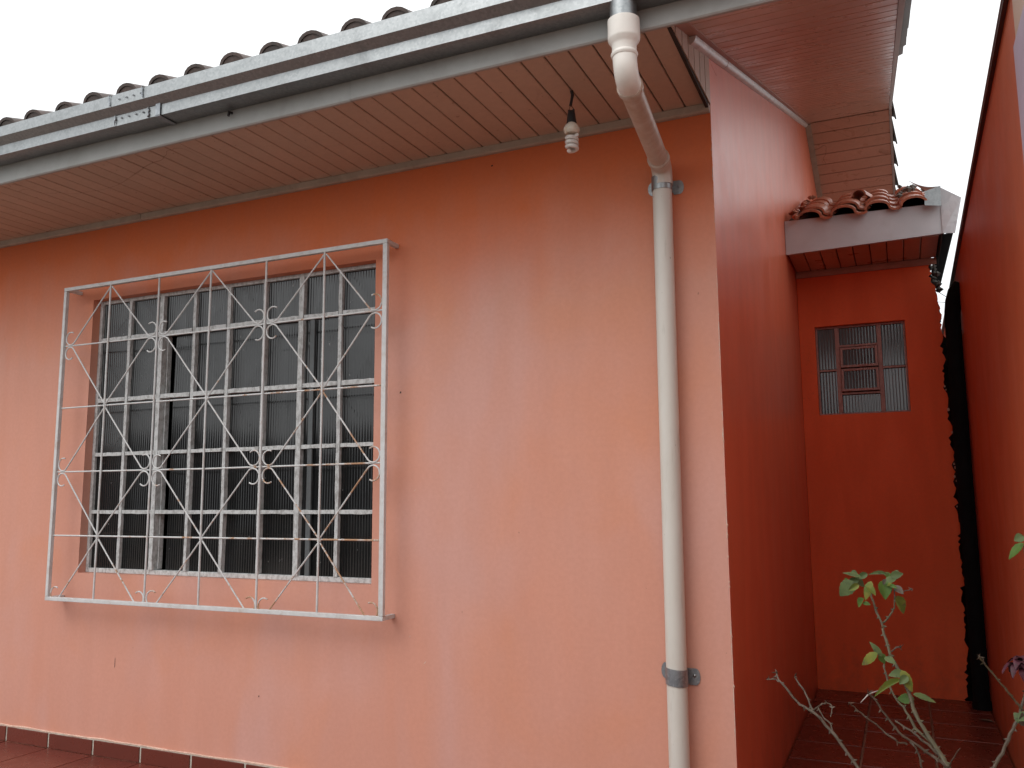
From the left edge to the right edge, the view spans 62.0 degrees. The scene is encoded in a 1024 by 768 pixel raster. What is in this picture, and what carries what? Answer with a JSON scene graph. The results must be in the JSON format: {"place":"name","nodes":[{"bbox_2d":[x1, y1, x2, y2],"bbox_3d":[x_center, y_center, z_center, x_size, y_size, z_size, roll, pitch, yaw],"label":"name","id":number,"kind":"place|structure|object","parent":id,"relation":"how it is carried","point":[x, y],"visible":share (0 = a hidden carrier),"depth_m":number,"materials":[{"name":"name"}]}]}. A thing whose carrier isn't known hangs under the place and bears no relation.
{"place":"outdoors","nodes":[
{"label":"outdoors","id":0,"kind":"place"},
{"bbox_2d":[0,0,1000,328],"label":"sky","id":1,"kind":"structure","parent":0,"point":[53,52],"materials":[{"name":"white"}]},
{"bbox_2d":[0,689,1013,767],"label":"terrace floor","id":2,"kind":"structure","parent":0,"point":[952,726],"depth_m":4.52,"materials":[{"name":"red tile"}]},
{"bbox_2d":[944,281,992,710],"bbox_3d":[2.868,0.654,5.340,0.154,2.659,0.112,-4,-8,24],"label":"drain pipe","id":3,"kind":"object","parent":2,"relation":"on","point":[981,701],"visible":0.93,"depth_m":5.30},
{"bbox_2d":[765,570,959,767],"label":"rose bush","id":4,"kind":"object","parent":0,"point":[847,587],"visible":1,"depth_m":1.76,"materials":[{"name":"green plant"}]},
{"bbox_2d":[978,533,1023,767],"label":"rose bush","id":5,"kind":"object","parent":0,"point":[1016,664],"visible":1,"depth_m":1.74,"materials":[{"name":"green plant"}]},
{"label":"ground","id":6,"kind":"structure","parent":0,"visible":0},
{"bbox_2d":[0,0,911,767],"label":"house","id":7,"kind":"structure","parent":6,"relation":"on","point":[524,582],"depth_m":3.86,"materials":[{"name":"orange paint"}]},
{"bbox_2d":[45,238,398,620],"bbox_3d":[-1.501,0.248,4.239,2.114,1.695,0.104,-4,-8,24],"label":"window grille","id":8,"kind":"object","parent":7,"relation":"attached to","point":[386,243],"depth_m":4.12,"materials":[{"name":"white metal"}]},
{"bbox_2d":[86,263,375,583],"bbox_3d":[-1.461,0.223,4.356,1.873,1.497,0.058,-4,-8,24],"label":"window","id":9,"kind":"structure","parent":7,"relation":"in","point":[284,370],"depth_m":4.31,"materials":[{"name":"paint"}]},
{"bbox_2d":[0,0,679,165],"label":"gutter","id":10,"kind":"object","parent":7,"relation":"attached to","point":[439,31],"visible":1,"depth_m":3.31,"materials":[{"name":"grey metal"}]},
{"bbox_2d":[564,90,579,152],"bbox_3d":[0.229,-1.010,3.278,0.062,0.250,0.061,-4,-8,24],"label":"light bulb","id":11,"kind":"object","parent":7,"relation":"hanging from","point":[571,129],"visible":1,"depth_m":3.26,"materials":[{"name":"white glass"}]},
{"bbox_2d":[607,0,699,767],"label":"downpipe","id":12,"kind":"object","parent":7,"relation":"attached to","point":[623,23],"visible":1,"depth_m":3.19,"materials":[{"name":"white plastic"}]},
{"bbox_2d":[784,184,972,700],"bbox_3d":[2.994,0.429,6.822,1.014,4.080,3.673,-4,-8,24],"label":"annex","id":13,"kind":"object","parent":6,"relation":"on","point":[880,467],"visible":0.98,"depth_m":5.74,"materials":[{"name":"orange paint"}]},
{"bbox_2d":[815,321,910,414],"bbox_3d":[2.430,-0.105,5.918,0.580,0.626,0.048,-4,-8,24],"label":"window","id":14,"kind":"structure","parent":13,"relation":"in","point":[834,351],"depth_m":5.91,"materials":[{"name":"red paint"}]},
{"bbox_2d":[909,181,960,281],"bbox_3d":[2.912,-1.015,5.900,0.281,0.363,1.512,-4,-8,24],"label":"roof flashing","id":15,"kind":"object","parent":13,"relation":"attached to","point":[948,202],"visible":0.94,"depth_m":5.24,"materials":[{"name":"grey metal"}]},
{"bbox_2d":[941,0,1023,767],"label":"boundary wall","id":16,"kind":"structure","parent":6,"relation":"on","point":[987,273],"depth_m":3.76,"materials":[{"name":"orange paint"}]},
{"bbox_2d":[1013,6,1023,159],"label":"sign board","id":17,"kind":"object","parent":16,"relation":"attached to","point":[1018,47],"visible":1,"depth_m":2.55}
]}

